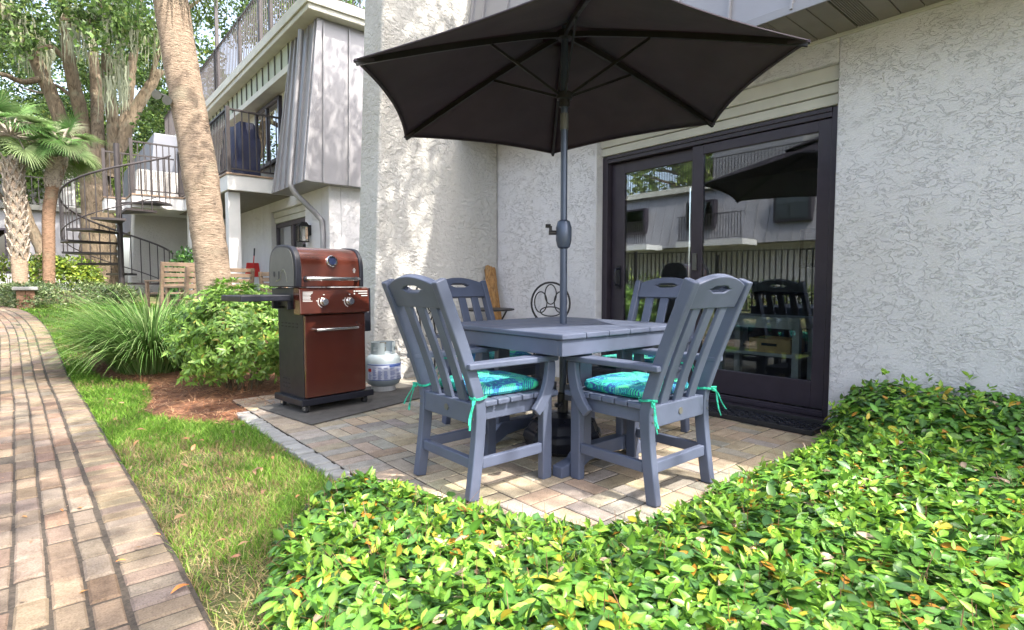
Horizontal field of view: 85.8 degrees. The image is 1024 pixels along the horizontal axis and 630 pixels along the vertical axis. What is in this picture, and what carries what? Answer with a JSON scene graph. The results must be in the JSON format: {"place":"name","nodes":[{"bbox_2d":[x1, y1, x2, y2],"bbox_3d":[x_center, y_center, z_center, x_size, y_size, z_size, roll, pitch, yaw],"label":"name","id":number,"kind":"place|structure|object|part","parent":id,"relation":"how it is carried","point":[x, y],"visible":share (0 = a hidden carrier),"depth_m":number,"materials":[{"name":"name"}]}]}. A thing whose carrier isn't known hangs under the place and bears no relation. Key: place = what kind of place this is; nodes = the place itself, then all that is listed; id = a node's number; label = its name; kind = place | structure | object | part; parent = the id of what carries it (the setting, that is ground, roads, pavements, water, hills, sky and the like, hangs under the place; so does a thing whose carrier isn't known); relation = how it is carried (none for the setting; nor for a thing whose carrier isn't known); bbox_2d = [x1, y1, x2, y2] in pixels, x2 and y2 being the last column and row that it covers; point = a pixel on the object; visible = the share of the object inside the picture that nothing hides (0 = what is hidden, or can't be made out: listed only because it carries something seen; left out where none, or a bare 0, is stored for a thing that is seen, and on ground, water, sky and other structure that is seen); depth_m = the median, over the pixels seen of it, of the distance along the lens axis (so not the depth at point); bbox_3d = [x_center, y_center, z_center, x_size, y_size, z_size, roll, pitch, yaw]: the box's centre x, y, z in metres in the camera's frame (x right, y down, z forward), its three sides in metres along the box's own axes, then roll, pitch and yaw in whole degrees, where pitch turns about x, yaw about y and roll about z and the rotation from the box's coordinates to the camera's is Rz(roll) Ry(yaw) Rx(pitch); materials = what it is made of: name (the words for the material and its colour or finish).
{"place":"outdoors","nodes":[
{"label":"outdoors","id":0,"kind":"place"},
{"bbox_2d":[0,306,214,629],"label":"brick path","id":1,"kind":"structure","parent":0,"point":[128,522],"depth_m":2.26,"materials":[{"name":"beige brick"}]},
{"bbox_2d":[171,584,188,592],"bbox_3d":[-1.049,0.861,1.742,0.021,0.012,0.060,1,3,19],"label":"fallen leaf","id":2,"kind":"object","parent":1,"relation":"on","point":[177,587],"visible":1,"depth_m":1.74,"materials":[{"name":"orange plant"}]},
{"bbox_2d":[0,0,690,282],"label":"sky","id":3,"kind":"structure","parent":0,"point":[126,241],"materials":[{"name":"white"}]},
{"bbox_2d":[0,285,728,629],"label":"ground","id":4,"kind":"structure","parent":0,"point":[222,585],"depth_m":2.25,"materials":[{"name":"green plant"}]},
{"bbox_2d":[12,287,37,309],"bbox_3d":[-8.432,-0.290,9.564,0.340,0.400,0.340,-3,4,-40],"label":"brick bollard","id":5,"kind":"object","parent":4,"relation":"on","point":[30,292],"visible":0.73,"depth_m":9.47,"materials":[{"name":"brick"}]},
{"bbox_2d":[0,282,54,298],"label":"hedge","id":6,"kind":"object","parent":4,"relation":"on","point":[7,284],"visible":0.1,"depth_m":11.01,"materials":[{"name":"green plant"}]},
{"bbox_2d":[0,83,72,283],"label":"sabal palm","id":7,"kind":"object","parent":4,"relation":"on","point":[16,210],"visible":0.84,"depth_m":13.26,"materials":[{"name":"green plant"}]},
{"bbox_2d":[0,120,78,204],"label":"broadleaf tree","id":8,"kind":"object","parent":4,"relation":"on","point":[35,172],"visible":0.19,"depth_m":23.43,"materials":[{"name":"green plant"}]},
{"bbox_2d":[0,151,80,289],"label":"townhouse","id":9,"kind":"structure","parent":4,"relation":"on","point":[36,210],"depth_m":22.32,"materials":[{"name":"white paint"}]},
{"bbox_2d":[0,228,8,258],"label":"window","id":10,"kind":"structure","parent":9,"relation":"in","point":[3,246],"depth_m":21.20,"materials":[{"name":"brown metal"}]},
{"bbox_2d":[0,252,108,292],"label":"shrub row","id":11,"kind":"object","parent":4,"relation":"on","point":[64,266],"visible":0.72,"depth_m":14.80,"materials":[{"name":"green plant"}]},
{"bbox_2d":[13,108,110,289],"bbox_3d":[-11.417,-2.890,14.048,2.146,4.719,2.075,-3,4,-40],"label":"sabal palm","id":12,"kind":"object","parent":4,"relation":"on","point":[55,172],"visible":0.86,"depth_m":13.90,"materials":[{"name":"green plant"}]},
{"bbox_2d":[0,279,142,308],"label":"hedge","id":13,"kind":"object","parent":4,"relation":"on","point":[8,295],"visible":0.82,"depth_m":10.14,"materials":[{"name":"green plant"}]},
{"bbox_2d":[76,158,126,214],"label":"broadleaf tree","id":14,"kind":"object","parent":4,"relation":"on","point":[79,193],"depth_m":42.13,"materials":[{"name":"green plant"}]},
{"bbox_2d":[76,134,145,216],"bbox_3d":[-22.604,-6.218,33.599,7.618,9.236,7.942,-3,4,-40],"label":"broadleaf tree","id":15,"kind":"object","parent":4,"relation":"on","point":[124,170],"depth_m":31.02,"materials":[{"name":"green plant"}]},
{"bbox_2d":[58,143,173,296],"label":"spiral staircase","id":16,"kind":"structure","parent":4,"relation":"on","point":[118,220],"depth_m":11.67,"materials":[{"name":"black metal"}]},
{"bbox_2d":[2,361,308,601],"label":"leaf litter","id":17,"kind":"object","parent":4,"relation":"on","point":[185,464],"visible":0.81,"depth_m":3.15,"materials":[{"name":"brown plant"}]},
{"bbox_2d":[101,133,225,291],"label":"townhouse","id":18,"kind":"structure","parent":4,"relation":"on","point":[165,226],"depth_m":13.34,"materials":[{"name":"paint"}]},
{"bbox_2d":[144,261,196,315],"bbox_3d":[-5.858,-0.429,9.505,0.544,0.953,0.620,2,4,29],"label":"garden bench","id":19,"kind":"object","parent":4,"relation":"on","point":[162,280],"visible":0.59,"depth_m":9.31,"materials":[{"name":"brown wood"}]},
{"bbox_2d":[164,245,193,303],"bbox_3d":[-5.952,-0.694,10.552,1.242,1.314,0.921,-3,4,-40],"label":"potted shrub","id":20,"kind":"object","parent":4,"relation":"on","point":[182,256],"visible":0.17,"depth_m":10.22,"materials":[{"name":"green plant"}]},
{"bbox_2d":[137,69,226,139],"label":"broadleaf tree","id":21,"kind":"object","parent":4,"relation":"on","point":[163,90],"depth_m":40.55,"materials":[{"name":"green plant"}]},
{"bbox_2d":[0,0,364,291],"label":"live oak","id":22,"kind":"object","parent":4,"relation":"on","point":[51,103],"visible":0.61,"depth_m":17.32,"materials":[{"name":"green plant"}]},
{"bbox_2d":[1,0,163,121],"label":"spanish moss","id":23,"kind":"object","parent":22,"relation":"hanging from","point":[122,88],"visible":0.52,"depth_m":16.00,"materials":[{"name":"green plant"}]},
{"bbox_2d":[87,340,279,423],"bbox_3d":[-3.202,0.554,6.085,2.220,0.192,5.050,-3,4,-40],"label":"mulch bed","id":24,"kind":"object","parent":4,"relation":"on","point":[180,407],"visible":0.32,"depth_m":4.93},
{"bbox_2d":[1,277,268,380],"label":"ornamental grass","id":25,"kind":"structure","parent":24,"relation":"on","point":[127,343],"depth_m":5.64,"materials":[{"name":"green plant"}]},
{"bbox_2d":[106,0,270,353],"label":"palm tree","id":26,"kind":"object","parent":24,"relation":"on","point":[198,165],"visible":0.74,"depth_m":6.84,"materials":[{"name":"brown plant"}]},
{"bbox_2d":[152,90,171,104],"bbox_3d":[-4.288,-2.673,6.814,0.235,0.193,0.188,0,3,-3],"label":"floodlight","id":27,"kind":"object","parent":26,"relation":"attached to","point":[166,99],"visible":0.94,"depth_m":6.74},
{"bbox_2d":[160,276,279,390],"bbox_3d":[-2.510,0.173,5.168,1.313,1.074,1.432,-1,3,-10],"label":"azalea shrub","id":28,"kind":"object","parent":24,"relation":"on","point":[239,346],"visible":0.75,"depth_m":4.72,"materials":[{"name":"green plant"}]},
{"bbox_2d":[73,379,328,629],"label":"lawn thatch","id":29,"kind":"object","parent":4,"relation":"on","point":[236,585],"visible":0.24,"depth_m":2.34,"materials":[{"name":"plant"}]},
{"bbox_2d":[164,266,254,312],"bbox_3d":[-4.946,-0.306,9.107,0.544,0.953,1.250,1,4,24],"label":"garden bench","id":30,"kind":"object","parent":4,"relation":"on","point":[187,286],"visible":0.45,"depth_m":8.63,"materials":[{"name":"brown wood"}]},
{"bbox_2d":[163,0,364,309],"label":"townhouse","id":31,"kind":"structure","parent":4,"relation":"on","point":[290,87],"depth_m":9.36,"materials":[{"name":"paint"}]},
{"bbox_2d":[221,121,260,175],"bbox_3d":[-5.286,-3.098,10.727,0.568,1.102,1.404,-3,4,-40],"label":"covered grill","id":32,"kind":"object","parent":31,"relation":"on","point":[245,145],"visible":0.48,"depth_m":10.27,"materials":[{"name":"fabric"}]},
{"bbox_2d":[245,248,259,276],"bbox_3d":[-5.527,-0.938,11.765,0.317,0.972,0.056,-3,4,-40],"label":"dustpan","id":33,"kind":"object","parent":31,"relation":"attached to","point":[255,266],"visible":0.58,"depth_m":11.75,"materials":[{"name":"red plastic"}]},
{"bbox_2d":[254,95,281,170],"bbox_3d":[-4.931,-3.627,11.150,0.069,1.210,1.550,-3,4,-40],"label":"window","id":34,"kind":"structure","parent":31,"relation":"in","point":[274,107],"depth_m":11.02,"materials":[{"name":"black glass"}]},
{"bbox_2d":[276,218,306,287],"bbox_3d":[-4.174,-0.822,10.608,0.070,1.970,1.894,-3,4,-40],"label":"sliding door","id":35,"kind":"structure","parent":31,"relation":"in","point":[285,232],"depth_m":10.67,"materials":[{"name":"grey metal"}]},
{"bbox_2d":[295,222,310,241],"bbox_3d":[-3.598,-1.427,9.512,0.229,0.335,0.180,-3,4,-40],"label":"wall lantern","id":36,"kind":"object","parent":31,"relation":"attached to","point":[306,225],"depth_m":9.49,"materials":[{"name":"black metal"}]},
{"bbox_2d":[258,272,287,292],"bbox_3d":[-3.817,-0.244,9.227,0.550,0.953,0.544,1,3,19],"label":"garden bench","id":37,"kind":"object","parent":4,"relation":"on","point":[262,280],"visible":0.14,"depth_m":9.04,"materials":[{"name":"brown wood"}]},
{"bbox_2d":[236,411,351,480],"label":"patio kerb","id":38,"kind":"structure","parent":4,"relation":"on","point":[310,456],"depth_m":3.26,"materials":[{"name":"concrete"}]},
{"bbox_2d":[233,374,829,541],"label":"patio pavers","id":39,"kind":"object","parent":4,"relation":"on","point":[731,454],"visible":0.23,"depth_m":3.01,"materials":[{"name":"brick"}]},
{"bbox_2d":[258,383,419,424],"bbox_3d":[-1.269,0.703,4.571,0.796,0.009,1.430,2,4,36],"label":"grill mat","id":40,"kind":"object","parent":39,"relation":"on","point":[321,413],"visible":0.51,"depth_m":4.30,"materials":[{"name":"rubber"}]},
{"bbox_2d":[221,245,373,412],"bbox_3d":[-1.595,0.102,4.207,0.539,1.254,1.015,3,4,42],"label":"gas grill","id":41,"kind":"object","parent":40,"relation":"on","point":[324,324],"visible":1,"depth_m":4.16,"materials":[{"name":"metal"}]},
{"bbox_2d":[303,313,365,397],"bbox_3d":[-1.331,0.301,4.218,0.084,0.613,0.504,3,4,42],"label":"cabinet door","id":42,"kind":"structure","parent":41,"relation":"in","point":[334,344],"depth_m":4.21,"materials":[{"name":"brown metal"}]},
{"bbox_2d":[365,341,400,391],"bbox_3d":[-1.164,0.458,4.982,0.319,0.432,0.320,-3,4,-40],"label":"propane tank","id":43,"kind":"object","parent":40,"relation":"on","point":[383,366],"visible":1,"depth_m":4.87,"materials":[{"name":"metal"}]},
{"bbox_2d":[416,287,437,366],"bbox_3d":[-0.702,0.162,5.519,0.442,0.990,0.390,1,3,19],"label":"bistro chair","id":44,"kind":"object","parent":39,"relation":"on","point":[431,318],"visible":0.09,"depth_m":5.63,"materials":[{"name":"black metal"}]},
{"bbox_2d":[381,274,558,501],"bbox_3d":[-0.201,0.311,2.711,0.711,1.016,0.576,-3,4,-40],"label":"dining chair","id":45,"kind":"object","parent":39,"relation":"on","point":[436,298],"visible":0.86,"depth_m":2.59,"materials":[{"name":"wood"}]},
{"bbox_2d":[403,370,538,430],"bbox_3d":[-0.171,0.394,2.738,0.518,0.178,0.569,-3,4,-40],"label":"seat cushion","id":46,"kind":"object","parent":45,"relation":"on","point":[497,382],"visible":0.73,"depth_m":2.67,"materials":[{"name":"fabric"}]},
{"bbox_2d":[437,278,535,423],"bbox_3d":[-0.184,0.248,3.824,0.576,1.016,0.711,-3,4,-40],"label":"dining chair","id":47,"kind":"object","parent":39,"relation":"on","point":[473,290],"visible":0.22,"depth_m":4.02,"materials":[{"name":"plastic"}]},
{"bbox_2d":[435,350,531,375],"bbox_3d":[-0.162,0.334,3.799,0.569,0.178,0.518,-3,4,-40],"label":"seat cushion","id":48,"kind":"object","parent":47,"relation":"on","point":[513,353],"visible":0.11,"depth_m":3.67,"materials":[{"name":"fabric"}]},
{"bbox_2d":[468,307,513,319],"bbox_3d":[-0.251,0.293,5.663,0.550,0.721,0.550,-3,4,-40],"label":"bistro table","id":49,"kind":"object","parent":39,"relation":"on","point":[497,309],"visible":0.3,"depth_m":5.50,"materials":[{"name":"black metal"}]},
{"bbox_2d":[484,265,501,319],"bbox_3d":[-0.195,0.032,6.173,0.179,1.190,0.393,-1,4,-22],"label":"split log","id":50,"kind":"object","parent":39,"relation":"on","point":[490,277],"visible":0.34,"depth_m":6.21,"materials":[{"name":"brown wood"}]},
{"bbox_2d":[530,282,570,383],"bbox_3d":[0.362,0.182,5.162,0.390,0.990,0.442,0,3,3],"label":"bistro chair","id":51,"kind":"object","parent":39,"relation":"on","point":[544,293],"visible":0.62,"depth_m":5.33,"materials":[{"name":"black metal"}]},
{"bbox_2d":[445,316,666,478],"bbox_3d":[0.283,0.418,3.223,0.996,0.738,1.000,-3,4,-40],"label":"dining table","id":52,"kind":"object","parent":39,"relation":"on","point":[553,336],"visible":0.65,"depth_m":2.90,"materials":[{"name":"wood"}]},
{"bbox_2d":[523,392,601,456],"bbox_3d":[0.298,0.619,3.241,0.470,0.335,0.447,-3,4,-40],"label":"umbrella base","id":53,"kind":"object","parent":39,"relation":"on","point":[561,430],"visible":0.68,"depth_m":3.11,"materials":[{"name":"black plastic"}]},
{"bbox_2d":[353,0,810,392],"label":"patio umbrella","id":54,"kind":"object","parent":53,"relation":"in","point":[553,77],"visible":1,"depth_m":3.16,"materials":[{"name":"grey fabric"}]},
{"bbox_2d":[591,277,695,445],"bbox_3d":[0.867,0.259,3.628,0.576,1.016,0.711,3,4,42],"label":"dining chair","id":55,"kind":"object","parent":39,"relation":"on","point":[649,291],"visible":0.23,"depth_m":3.81,"materials":[{"name":"wood"}]},
{"bbox_2d":[602,353,693,370],"bbox_3d":[0.839,0.345,3.606,0.569,0.178,0.518,3,4,42],"label":"seat cushion","id":56,"kind":"object","parent":55,"relation":"on","point":[648,358],"visible":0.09,"depth_m":3.50,"materials":[{"name":"fabric"}]},
{"bbox_2d":[564,274,751,506],"bbox_3d":[0.683,0.315,2.648,0.576,1.016,0.711,-3,4,-40],"label":"dining chair","id":57,"kind":"object","parent":39,"relation":"on","point":[695,297],"visible":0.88,"depth_m":2.52,"materials":[{"name":"wood"}]},
{"bbox_2d":[584,371,726,433],"bbox_3d":[0.661,0.397,2.683,0.569,0.178,0.518,-3,4,-40],"label":"seat cushion","id":58,"kind":"object","parent":57,"relation":"on","point":[630,384],"visible":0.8,"depth_m":2.64,"materials":[{"name":"fabric"}]},
{"bbox_2d":[708,400,831,435],"bbox_3d":[1.620,0.718,4.094,0.350,0.033,1.280,-3,4,-40],"label":"doormat","id":59,"kind":"object","parent":39,"relation":"on","point":[788,422],"visible":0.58,"depth_m":3.88,"materials":[{"name":"rubber"}]},
{"bbox_2d":[232,397,875,525],"bbox_3d":[0.080,0.776,3.986,2.868,0.056,4.081,-3,4,-40],"label":"patio bedding","id":60,"kind":"object","parent":4,"relation":"on","point":[282,431],"visible":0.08,"depth_m":2.89,"materials":[{"name":"beige sand"}]},
{"bbox_2d":[252,368,1023,629],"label":"ground cover","id":61,"kind":"object","parent":4,"relation":"on","point":[916,523],"visible":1,"depth_m":1.75,"materials":[{"name":"green plant"}]},
{"bbox_2d":[359,0,1023,426],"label":"townhouse","id":62,"kind":"structure","parent":4,"relation":"on","point":[879,144],"depth_m":3.91,"materials":[{"name":"paint"}]},
{"bbox_2d":[601,106,837,416],"bbox_3d":[1.584,-0.395,4.586,0.136,2.135,2.076,-3,4,-40],"label":"sliding door","id":63,"kind":"structure","parent":62,"relation":"in","point":[808,397],"depth_m":4.26,"materials":[{"name":"brown metal"}]},
{"bbox_2d":[718,313,812,379],"bbox_3d":[2.424,0.327,5.273,0.400,0.644,0.770,-3,4,-40],"label":"console table","id":64,"kind":"object","parent":62,"relation":"on","point":[796,325],"visible":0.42,"depth_m":5.09,"materials":[{"name":"black wood"}]},
{"bbox_2d":[749,335,804,354],"bbox_3d":[2.489,0.279,5.188,0.319,0.129,0.380,-3,4,-40],"label":"wooden box","id":65,"kind":"object","parent":64,"relation":"on","point":[774,344],"visible":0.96,"depth_m":5.11,"materials":[{"name":"brown wood"}]},
{"bbox_2d":[748,291,813,351],"bbox_3d":[4.431,0.115,7.354,0.494,0.828,2.400,-3,4,-40],"label":"sideboard","id":66,"kind":"object","parent":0,"point":[782,303],"visible":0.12,"depth_m":7.75,"materials":[{"name":"wood"}]},
{"bbox_3d":[4.248,0.075,7.195,0.013,0.670,2.340,-3,4,-40],"label":"door front","id":67,"kind":"part","parent":66,"relation":"part of","materials":[{"name":"black wood"}]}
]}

